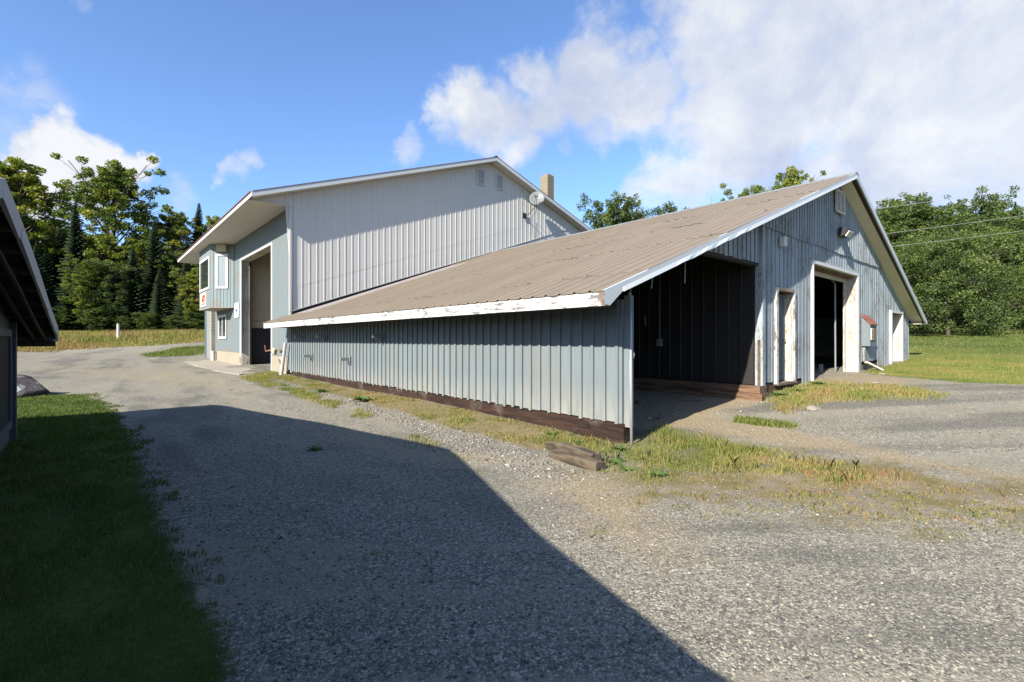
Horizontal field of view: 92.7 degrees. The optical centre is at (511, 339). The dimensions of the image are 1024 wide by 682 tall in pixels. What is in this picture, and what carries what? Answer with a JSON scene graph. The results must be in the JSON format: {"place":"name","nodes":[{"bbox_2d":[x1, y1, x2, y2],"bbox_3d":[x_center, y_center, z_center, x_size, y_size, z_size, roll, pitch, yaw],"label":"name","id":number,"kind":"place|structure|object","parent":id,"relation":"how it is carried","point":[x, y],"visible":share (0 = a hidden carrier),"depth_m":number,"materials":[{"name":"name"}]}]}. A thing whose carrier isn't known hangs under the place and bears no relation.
{"place":"outdoors","nodes":[
{"label":"outdoors","id":0,"kind":"place"},
{"bbox_2d":[17,328,204,351],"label":"verge grass","id":1,"kind":"structure","parent":0,"point":[100,339],"depth_m":45.04,"materials":[{"name":"plant"}]},
{"bbox_2d":[0,392,236,681],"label":"lawn grass","id":2,"kind":"structure","parent":0,"point":[35,415],"depth_m":4.33,"materials":[{"name":"plant"}]},
{"bbox_2d":[0,322,1023,681],"bbox_3d":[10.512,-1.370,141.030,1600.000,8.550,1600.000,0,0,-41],"label":"ground","id":3,"kind":"structure","parent":0,"point":[130,378],"depth_m":3.87,"materials":[{"name":"gravel"}]},
{"bbox_2d":[0,178,58,452],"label":"shed","id":4,"kind":"structure","parent":3,"relation":"on","point":[27,318],"depth_m":6.71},
{"bbox_2d":[17,374,50,397],"bbox_3d":[-13.189,1.416,13.224,1.090,0.974,1.593,0,0,-30],"label":"boulder","id":5,"kind":"object","parent":3,"relation":"on","point":[27,385],"visible":0.34,"depth_m":12.99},
{"bbox_2d":[0,156,89,260],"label":"maple tree","id":6,"kind":"object","parent":3,"relation":"on","point":[29,190],"visible":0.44,"depth_m":66.11,"materials":[{"name":"green plant"}]},
{"bbox_2d":[33,244,56,311],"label":"spruce tree","id":7,"kind":"object","parent":3,"relation":"on","point":[38,258],"visible":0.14,"depth_m":61.17,"materials":[{"name":"green plant"}]},
{"bbox_2d":[41,248,60,315],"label":"spruce tree","id":8,"kind":"object","parent":3,"relation":"on","point":[49,268],"visible":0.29,"depth_m":64.00,"materials":[{"name":"green plant"}]},
{"bbox_2d":[22,210,93,259],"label":"leafy tree","id":9,"kind":"object","parent":3,"relation":"on","point":[29,216],"visible":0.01,"depth_m":71.35,"materials":[{"name":"green plant"}]},
{"bbox_2d":[50,229,67,307],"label":"spruce tree","id":10,"kind":"object","parent":3,"relation":"on","point":[58,243],"visible":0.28,"depth_m":65.63,"materials":[{"name":"green plant"}]},
{"bbox_2d":[54,315,70,329],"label":"bush","id":11,"kind":"object","parent":3,"relation":"on","point":[61,319],"visible":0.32,"depth_m":59.62,"materials":[{"name":"green plant"}]},
{"bbox_2d":[51,202,88,324],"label":"spruce tree","id":12,"kind":"object","parent":3,"relation":"on","point":[76,247],"visible":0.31,"depth_m":61.65,"materials":[{"name":"green plant"}]},
{"bbox_2d":[52,306,88,329],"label":"leafy tree","id":13,"kind":"object","parent":3,"relation":"on","point":[73,322],"visible":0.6,"depth_m":60.36,"materials":[{"name":"green plant"}]},
{"bbox_2d":[56,268,85,329],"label":"spruce tree","id":14,"kind":"object","parent":3,"relation":"on","point":[66,305],"visible":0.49,"depth_m":60.65,"materials":[{"name":"green plant"}]},
{"bbox_2d":[56,254,121,330],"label":"maple tree","id":15,"kind":"object","parent":3,"relation":"on","point":[83,267],"visible":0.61,"depth_m":59.05,"materials":[{"name":"green plant"}]},
{"bbox_2d":[75,309,117,331],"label":"bush","id":16,"kind":"object","parent":3,"relation":"on","point":[95,326],"visible":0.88,"depth_m":59.25,"materials":[{"name":"green plant"}]},
{"bbox_2d":[57,257,147,331],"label":"leafy tree","id":17,"kind":"object","parent":3,"relation":"on","point":[109,269],"visible":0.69,"depth_m":59.39,"materials":[{"name":"green plant"}]},
{"bbox_2d":[49,152,173,329],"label":"maple tree","id":18,"kind":"object","parent":3,"relation":"on","point":[111,185],"visible":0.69,"depth_m":64.75,"materials":[{"name":"green plant"}]},
{"bbox_2d":[103,244,128,316],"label":"spruce tree","id":19,"kind":"object","parent":3,"relation":"on","point":[126,256],"visible":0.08,"depth_m":65.80,"materials":[{"name":"green plant"}]},
{"bbox_2d":[112,315,143,331],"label":"bush","id":20,"kind":"object","parent":3,"relation":"on","point":[123,320],"visible":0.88,"depth_m":59.24,"materials":[{"name":"green plant"}]},
{"bbox_2d":[112,248,151,328],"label":"spruce tree","id":21,"kind":"object","parent":3,"relation":"on","point":[133,303],"visible":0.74,"depth_m":60.70,"materials":[{"name":"green plant"}]},
{"bbox_2d":[103,235,183,294],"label":"maple tree","id":22,"kind":"object","parent":3,"relation":"on","point":[140,248],"visible":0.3,"depth_m":63.65,"materials":[{"name":"green plant"}]},
{"bbox_2d":[128,311,166,330],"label":"bush","id":23,"kind":"object","parent":3,"relation":"on","point":[147,323],"visible":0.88,"depth_m":59.35,"materials":[{"name":"green plant"}]},
{"bbox_2d":[141,219,173,321],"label":"spruce tree","id":24,"kind":"object","parent":3,"relation":"on","point":[154,248],"visible":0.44,"depth_m":63.65,"materials":[{"name":"green plant"}]},
{"bbox_2d":[143,268,174,330],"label":"spruce tree","id":25,"kind":"object","parent":3,"relation":"on","point":[157,304],"visible":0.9,"depth_m":60.81,"materials":[{"name":"green plant"}]},
{"bbox_2d":[124,239,196,324],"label":"leafy tree","id":26,"kind":"object","parent":3,"relation":"on","point":[170,265],"visible":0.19,"depth_m":65.17,"materials":[{"name":"green plant"}]},
{"bbox_2d":[129,211,203,329],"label":"maple tree","id":27,"kind":"object","parent":3,"relation":"on","point":[174,232],"visible":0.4,"depth_m":68.85,"materials":[{"name":"green plant"}]},
{"bbox_2d":[139,345,204,357],"bbox_3d":[-24.957,0.810,37.061,3.841,0.727,10.378,0,0,-10],"label":"grass patch","id":28,"kind":"object","parent":3,"relation":"on","point":[162,352],"visible":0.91,"depth_m":36.32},
{"bbox_2d":[161,314,189,330],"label":"bush","id":29,"kind":"object","parent":3,"relation":"on","point":[170,319],"visible":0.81,"depth_m":60.05,"materials":[{"name":"green plant"}]},
{"bbox_2d":[166,263,195,328],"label":"spruce tree","id":30,"kind":"object","parent":3,"relation":"on","point":[186,268],"visible":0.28,"depth_m":61.51,"materials":[{"name":"green plant"}]},
{"bbox_2d":[168,268,204,326],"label":"maple tree","id":31,"kind":"object","parent":3,"relation":"on","point":[192,275],"visible":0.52,"depth_m":60.09,"materials":[{"name":"green plant"}]},
{"bbox_2d":[175,309,204,329],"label":"bush","id":32,"kind":"object","parent":3,"relation":"on","point":[194,320],"visible":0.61,"depth_m":60.07,"materials":[{"name":"green plant"}]},
{"bbox_2d":[190,203,205,266],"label":"spruce tree","id":33,"kind":"object","parent":3,"relation":"on","point":[198,218],"visible":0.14,"depth_m":71.78,"materials":[{"name":"green plant"}]},
{"bbox_2d":[192,215,220,231],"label":"maple tree","id":34,"kind":"object","parent":3,"relation":"on","point":[213,221],"visible":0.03,"depth_m":77.16,"materials":[{"name":"green plant"}]},
{"bbox_2d":[185,360,254,374],"bbox_3d":[-16.685,1.426,27.532,2.450,0.307,19.500,0,0,-41],"label":"apron","id":35,"kind":"object","parent":3,"relation":"on","point":[218,366],"visible":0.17,"depth_m":24.55,"materials":[{"name":"concrete"}]},
{"bbox_2d":[211,351,215,360],"bbox_3d":[-18.822,1.025,30.773,0.270,0.650,0.270,0,0,-41],"label":"pipe stub","id":36,"kind":"object","parent":35,"relation":"on","point":[212,355],"visible":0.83,"depth_m":30.67,"materials":[{"name":"white plastic"}]},
{"bbox_2d":[279,342,286,374],"bbox_3d":[-9.143,0.810,19.523,0.435,1.408,0.146,0,0,30],"label":"standpipe","id":37,"kind":"object","parent":3,"relation":"on","point":[283,359],"visible":0.83,"depth_m":19.48,"materials":[{"name":"white plastic"}]},
{"bbox_2d":[305,444,324,451],"bbox_3d":[-2.857,1.567,7.050,0.314,0.077,0.271,0,0,40],"label":"weed","id":38,"kind":"object","parent":3,"relation":"on","point":[313,447],"visible":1,"depth_m":7.07,"materials":[{"name":"green plant"}]},
{"bbox_2d":[236,370,468,461],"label":"drive edge grass","id":39,"kind":"structure","parent":3,"relation":"on","point":[260,378],"depth_m":13.58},
{"bbox_2d":[352,396,369,400],"bbox_3d":[-3.662,1.434,11.886,0.467,0.115,0.460,0,0,-22],"label":"weed","id":40,"kind":"object","parent":3,"relation":"on","point":[362,398],"visible":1,"depth_m":11.81,"materials":[{"name":"green plant"}]},
{"bbox_2d":[134,380,604,646],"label":"drive tufts","id":41,"kind":"object","parent":3,"relation":"on","point":[377,503],"visible":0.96,"depth_m":4.81,"materials":[{"name":"green plant"}]},
{"bbox_2d":[177,155,591,373],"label":"workshop building","id":42,"kind":"structure","parent":3,"relation":"on","point":[260,256],"depth_m":23.28,"materials":[{"name":"grey"}]},
{"bbox_2d":[201,292,206,306],"bbox_3d":[-17.993,-2.325,28.485,0.039,0.790,1.750,0,0,-41],"label":"sign","id":43,"kind":"object","parent":42,"relation":"attached to","point":[203,299],"visible":1,"depth_m":28.34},
{"bbox_2d":[199,256,209,292],"bbox_3d":[-17.804,-3.750,28.264,0.050,1.820,3.027,0,0,-41],"label":"window","id":44,"kind":"structure","parent":42,"relation":"in","point":[204,266],"depth_m":28.30,"materials":[{"name":"white glass"}]},
{"bbox_2d":[215,254,227,287],"bbox_3d":[-16.055,-3.790,27.018,0.653,1.900,0.050,0,0,-2],"label":"window","id":45,"kind":"structure","parent":42,"relation":"in","point":[221,260],"depth_m":27.03,"materials":[{"name":"white glass"}]},
{"bbox_2d":[218,314,226,338],"bbox_3d":[-17.424,-0.775,29.371,0.050,1.430,2.250,0,0,-41],"label":"window","id":46,"kind":"structure","parent":42,"relation":"in","point":[222,319],"depth_m":29.34,"materials":[{"name":"white glass"}]},
{"bbox_2d":[234,302,238,317],"bbox_3d":[-14.929,-1.600,26.478,0.032,0.800,0.950,0,0,-41],"label":"sign","id":47,"kind":"object","parent":42,"relation":"attached to","point":[236,310],"visible":1,"depth_m":26.44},
{"bbox_2d":[264,345,280,365],"bbox_3d":[-10.084,0.707,20.763,0.190,0.925,2.144,0,0,-44],"label":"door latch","id":48,"kind":"object","parent":42,"relation":"attached to","point":[273,350],"depth_m":20.88,"materials":[{"name":"metal"}]},
{"bbox_2d":[523,191,544,218],"bbox_3d":[1.238,-7.189,27.299,0.806,2.278,1.047,0,0,-41],"label":"satellite dish","id":49,"kind":"object","parent":42,"relation":"attached to","point":[536,197],"visible":1,"depth_m":27.34,"materials":[{"name":"white metal"}]},
{"bbox_2d":[540,174,553,199],"bbox_3d":[2.207,-8.967,30.705,0.560,2.734,0.650,0,0,-41],"label":"chimney","id":50,"kind":"object","parent":42,"relation":"on","point":[546,184],"visible":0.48,"depth_m":30.48,"materials":[{"name":"brick"}]},
{"bbox_2d":[282,375,598,448],"bbox_3d":[-4.028,1.476,13.018,1.196,0.258,15.755,0,0,-41],"label":"bank growth","id":51,"kind":"object","parent":3,"relation":"on","point":[374,399],"visible":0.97,"depth_m":9.71,"materials":[{"name":"green plant"}]},
{"bbox_2d":[287,383,602,482],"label":"washed stones","id":52,"kind":"object","parent":3,"relation":"on","point":[469,438],"visible":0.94,"depth_m":7.38,"materials":[{"name":"gravel"}]},
{"bbox_2d":[546,441,600,459],"bbox_3d":[0.801,1.525,6.655,0.186,0.184,1.010,0,0,-33],"label":"rotten timber","id":53,"kind":"object","parent":3,"relation":"on","point":[570,448],"visible":0.69,"depth_m":6.55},
{"bbox_2d":[548,449,605,471],"bbox_3d":[0.818,1.557,6.313,0.177,0.154,0.904,0,0,-36],"label":"rotten timber","id":54,"kind":"object","parent":3,"relation":"on","point":[583,461],"visible":0.88,"depth_m":6.19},
{"bbox_2d":[263,172,926,443],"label":"barn","id":55,"kind":"structure","parent":3,"relation":"on","point":[538,333],"depth_m":11.46,"materials":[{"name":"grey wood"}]},
{"bbox_2d":[294,334,303,340],"bbox_3d":[-7.828,-0.099,17.977,0.321,0.262,0.140,0,0,-41],"label":"wall bracket","id":56,"kind":"object","parent":55,"relation":"attached to","point":[298,335],"depth_m":17.97,"materials":[{"name":"grey metal"}]},
{"bbox_2d":[303,353,312,360],"bbox_3d":[-7.245,0.611,17.331,0.281,0.262,0.140,0,0,-41],"label":"wall bracket","id":57,"kind":"object","parent":55,"relation":"attached to","point":[308,356],"depth_m":17.36,"materials":[{"name":"grey metal"}]},
{"bbox_2d":[316,333,326,340],"bbox_3d":[-6.327,-0.089,16.235,0.321,0.262,0.140,0,0,-41],"label":"wall bracket","id":58,"kind":"object","parent":55,"relation":"attached to","point":[321,336],"depth_m":16.24,"materials":[{"name":"grey metal"}]},
{"bbox_2d":[340,356,349,363],"bbox_3d":[-5.059,0.621,14.793,0.281,0.262,0.140,0,0,-41],"label":"wall bracket","id":59,"kind":"object","parent":55,"relation":"attached to","point":[346,359],"depth_m":14.81,"materials":[{"name":"grey metal"}]},
{"bbox_2d":[372,332,384,341],"bbox_3d":[-3.573,-0.069,13.037,0.321,0.262,0.140,0,0,-41],"label":"wall bracket","id":60,"kind":"object","parent":55,"relation":"attached to","point":[377,335],"depth_m":13.05,"materials":[{"name":"grey metal"}]},
{"bbox_2d":[656,274,661,345],"bbox_3d":[3.713,-1.070,12.304,0.085,2.460,0.120,0,0,-41],"label":"conduit","id":61,"kind":"object","parent":55,"relation":"attached to","point":[659,342],"visible":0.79,"depth_m":12.31,"materials":[{"name":"grey metal"}]},
{"bbox_2d":[779,294,785,379],"bbox_3d":[6.486,-0.065,11.723,0.330,2.070,0.100,0,0,-41],"label":"door","id":62,"kind":"structure","parent":55,"relation":"in","point":[781,296],"depth_m":11.72,"materials":[{"name":"blue wood"}]},
{"bbox_2d":[780,234,787,246],"bbox_3d":[6.211,-2.281,11.162,0.200,0.283,0.118,0,0,-41],"label":"electric box","id":63,"kind":"object","parent":55,"relation":"attached to","point":[783,241],"visible":1,"depth_m":11.11,"materials":[{"name":"grey metal"}]},
{"bbox_2d":[839,215,853,237],"bbox_3d":[9.475,-3.226,13.839,0.460,0.651,0.255,0,0,-41],"label":"floodlight","id":64,"kind":"object","parent":55,"relation":"attached to","point":[845,232],"visible":1,"depth_m":13.74,"materials":[{"name":"black metal"}]},
{"bbox_2d":[861,315,877,360],"bbox_3d":[11.470,-0.055,15.613,1.040,1.470,0.260,0,0,-41],"label":"hutch","id":65,"kind":"object","parent":55,"relation":"attached to","point":[869,323],"visible":1,"depth_m":15.38,"materials":[{"name":"white wood"}]},
{"bbox_2d":[604,457,624,464],"bbox_3d":[1.312,1.578,6.329,0.314,0.067,0.320,0,0,28],"label":"weed","id":66,"kind":"object","parent":3,"relation":"on","point":[618,459],"visible":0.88,"depth_m":6.33,"materials":[{"name":"green plant"}]},
{"bbox_2d":[611,444,627,451],"bbox_3d":[1.526,1.547,6.971,0.271,0.077,0.314,0,0,-7],"label":"weed","id":67,"kind":"object","parent":3,"relation":"on","point":[619,447],"visible":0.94,"depth_m":6.98,"materials":[{"name":"green plant"}]},
{"bbox_2d":[576,190,665,229],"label":"leafy tree","id":68,"kind":"object","parent":3,"relation":"on","point":[609,215],"visible":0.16,"depth_m":59.99,"materials":[{"name":"green plant"}]},
{"bbox_2d":[607,207,643,225],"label":"leafy tree","id":69,"kind":"object","parent":3,"relation":"on","point":[632,213],"depth_m":63.71,"materials":[{"name":"green plant"}]},
{"bbox_2d":[616,465,636,472],"bbox_3d":[1.387,1.581,5.946,0.306,0.064,0.299,0,0,44],"label":"weed","id":70,"kind":"object","parent":3,"relation":"on","point":[629,469],"visible":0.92,"depth_m":5.94,"materials":[{"name":"green plant"}]},
{"bbox_2d":[628,293,634,445],"bbox_3d":[1.766,0.460,7.245,0.087,2.321,0.141,0,0,27],"label":"steel pole","id":71,"kind":"object","parent":3,"relation":"on","point":[631,398],"visible":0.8,"depth_m":7.20,"materials":[{"name":"grey metal"}]},
{"bbox_2d":[647,470,668,477],"bbox_3d":[1.698,1.567,5.688,0.230,0.058,0.233,0,0,37],"label":"weed","id":72,"kind":"object","parent":3,"relation":"on","point":[660,474],"visible":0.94,"depth_m":5.67,"materials":[{"name":"green plant"}]},
{"bbox_2d":[653,201,688,214],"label":"slender tree","id":73,"kind":"object","parent":3,"relation":"on","point":[669,208],"visible":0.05,"depth_m":68.80,"materials":[{"name":"green plant"}]},
{"bbox_2d":[634,393,766,440],"bbox_3d":[2.236,1.406,10.507,4.507,0.269,5.016,0,0,-41],"label":"bay rubble","id":74,"kind":"object","parent":3,"relation":"on","point":[692,414],"visible":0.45,"depth_m":9.53,"materials":[{"name":"stone"}]},
{"bbox_2d":[552,428,903,483],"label":"tall corner grass","id":75,"kind":"structure","parent":3,"relation":"on","point":[856,463],"depth_m":6.16,"materials":[{"name":"plant"}]},
{"bbox_2d":[534,422,939,491],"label":"corner grass","id":76,"kind":"structure","parent":3,"relation":"on","point":[745,449],"depth_m":6.31,"materials":[{"name":"plant"}]},
{"bbox_2d":[720,182,782,201],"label":"maple tree","id":77,"kind":"object","parent":3,"relation":"on","point":[755,189],"visible":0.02,"depth_m":45.48,"materials":[{"name":"green plant"}]},
{"bbox_2d":[733,414,799,428],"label":"grass island","id":78,"kind":"structure","parent":3,"relation":"on","point":[762,421],"depth_m":8.34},
{"bbox_2d":[760,166,826,192],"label":"maple tree","id":79,"kind":"object","parent":3,"relation":"on","point":[792,178],"visible":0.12,"depth_m":45.60,"materials":[{"name":"green plant"}]},
{"bbox_2d":[805,405,820,410],"bbox_3d":[5.778,1.318,9.376,0.310,0.118,0.405,0,0,16],"label":"stone","id":80,"kind":"object","parent":3,"relation":"on","point":[813,408],"visible":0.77,"depth_m":9.28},
{"bbox_2d":[612,470,1023,547],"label":"dry grass fringe","id":81,"kind":"object","parent":3,"relation":"on","point":[881,514],"visible":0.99,"depth_m":4.71,"materials":[{"name":"plant"}]},
{"bbox_2d":[685,383,1009,536],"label":"gravel tufts","id":82,"kind":"object","parent":3,"relation":"on","point":[876,430],"visible":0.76,"depth_m":6.03,"materials":[{"name":"green plant"}]},
{"bbox_2d":[762,378,951,414],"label":"doorway grass","id":83,"kind":"structure","parent":3,"relation":"on","point":[834,391],"depth_m":10.29,"materials":[{"name":"plant"}]},
{"bbox_2d":[864,361,883,369],"bbox_3d":[11.453,0.840,15.434,0.668,0.340,0.128,0,0,-11],"label":"plank","id":84,"kind":"object","parent":3,"relation":"on","point":[872,365],"visible":0.86,"depth_m":15.39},
{"bbox_2d":[875,198,906,224],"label":"slender tree","id":85,"kind":"object","parent":3,"relation":"on","point":[886,202],"visible":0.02,"depth_m":65.66,"materials":[{"name":"green plant"}]},
{"bbox_2d":[882,192,942,213],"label":"slender tree","id":86,"kind":"object","parent":3,"relation":"on","point":[907,200],"visible":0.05,"depth_m":67.60,"materials":[{"name":"green plant"}]},
{"bbox_2d":[876,199,954,244],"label":"leafy tree","id":87,"kind":"object","parent":3,"relation":"on","point":[891,213],"visible":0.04,"depth_m":54.80,"materials":[{"name":"green plant"}]},
{"bbox_2d":[880,214,950,264],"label":"leafy tree","id":88,"kind":"object","parent":3,"relation":"on","point":[924,232],"visible":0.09,"depth_m":53.24,"materials":[{"name":"green plant"}]},
{"bbox_2d":[901,191,956,223],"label":"slender tree","id":89,"kind":"object","parent":3,"relation":"on","point":[918,198],"visible":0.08,"depth_m":63.20,"materials":[{"name":"green plant"}]},
{"bbox_2d":[893,224,972,329],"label":"leafy tree","id":90,"kind":"object","parent":3,"relation":"on","point":[909,238],"visible":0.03,"depth_m":47.34,"materials":[{"name":"green plant"}]},
{"bbox_2d":[891,241,980,309],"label":"spreading tree","id":91,"kind":"object","parent":3,"relation":"on","point":[896,247],"visible":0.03,"depth_m":43.31,"materials":[{"name":"green plant"}]},
{"bbox_2d":[886,215,993,327],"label":"leafy tree","id":92,"kind":"object","parent":3,"relation":"on","point":[973,225],"visible":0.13,"depth_m":52.47,"materials":[{"name":"green plant"}]},
{"bbox_2d":[888,198,1002,244],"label":"leafy tree","id":93,"kind":"object","parent":3,"relation":"on","point":[931,214],"visible":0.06,"depth_m":53.24,"materials":[{"name":"green plant"}]},
{"bbox_2d":[895,228,1023,335],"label":"spreading tree","id":94,"kind":"object","parent":3,"relation":"on","point":[959,263],"visible":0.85,"depth_m":35.73,"materials":[{"name":"green plant"}]},
{"bbox_2d":[936,204,1010,325],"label":"leafy tree","id":95,"kind":"object","parent":3,"relation":"on","point":[979,219],"visible":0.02,"depth_m":56.23,"materials":[{"name":"green plant"}]},
{"bbox_2d":[943,226,1023,326],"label":"leafy tree","id":96,"kind":"object","parent":3,"relation":"on","point":[993,230],"visible":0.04,"depth_m":49.73,"materials":[{"name":"green plant"}]},
{"bbox_2d":[944,185,1023,223],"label":"leafy tree","id":97,"kind":"object","parent":3,"relation":"on","point":[994,202],"visible":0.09,"depth_m":62.92,"materials":[{"name":"green plant"}]},
{"bbox_2d":[952,228,1023,327],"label":"spreading tree","id":98,"kind":"object","parent":3,"relation":"on","point":[992,247],"visible":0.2,"depth_m":44.80,"materials":[{"name":"green plant"}]},
{"bbox_2d":[955,216,1023,325],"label":"leafy tree","id":99,"kind":"object","parent":3,"relation":"on","point":[994,223],"visible":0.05,"depth_m":52.43,"materials":[{"name":"green plant"}]},
{"bbox_2d":[969,210,1023,232],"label":"leafy tree","id":100,"kind":"object","parent":3,"relation":"on","point":[1009,219],"visible":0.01,"depth_m":54.07,"materials":[{"name":"green plant"}]},
{"bbox_2d":[976,203,1023,219],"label":"leafy tree","id":101,"kind":"object","parent":3,"relation":"on","point":[1008,205],"depth_m":63.44,"materials":[{"name":"green plant"}]},
{"bbox_2d":[984,245,1023,327],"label":"spreading tree","id":102,"kind":"object","parent":3,"relation":"on","point":[1017,312],"visible":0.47,"depth_m":41.99,"materials":[{"name":"green plant"}]},
{"bbox_2d":[986,217,1023,231],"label":"leafy tree","id":103,"kind":"object","parent":3,"relation":"on","point":[1009,222],"visible":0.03,"depth_m":54.32,"materials":[{"name":"green plant"}]},
{"bbox_2d":[994,208,1023,219],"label":"leafy tree","id":104,"kind":"object","parent":3,"relation":"on","point":[1019,213],"visible":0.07,"depth_m":59.45,"materials":[{"name":"green plant"}]},
{"bbox_2d":[0,0,1023,246],"label":"sky","id":105,"kind":"structure","parent":0,"point":[661,101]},
{"bbox_2d":[862,326,1023,384],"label":"side lawn grass","id":106,"kind":"structure","parent":0,"point":[959,369],"depth_m":19.05,"materials":[{"name":"plant"}]},
{"bbox_3d":[20.556,-3.650,30.000,0.304,8.900,0.320,0,0,-41],"label":"utility pole","id":107,"kind":"object","parent":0,"visible":0},
{"bbox_2d":[879,188,1022,208],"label":"overhead wire","id":108,"kind":"object","parent":107,"relation":"attached to","point":[951,198],"visible":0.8,"depth_m":33.75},
{"bbox_2d":[886,215,1023,233],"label":"overhead wire","id":109,"kind":"object","parent":107,"relation":"attached to","point":[949,225],"visible":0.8,"depth_m":33.77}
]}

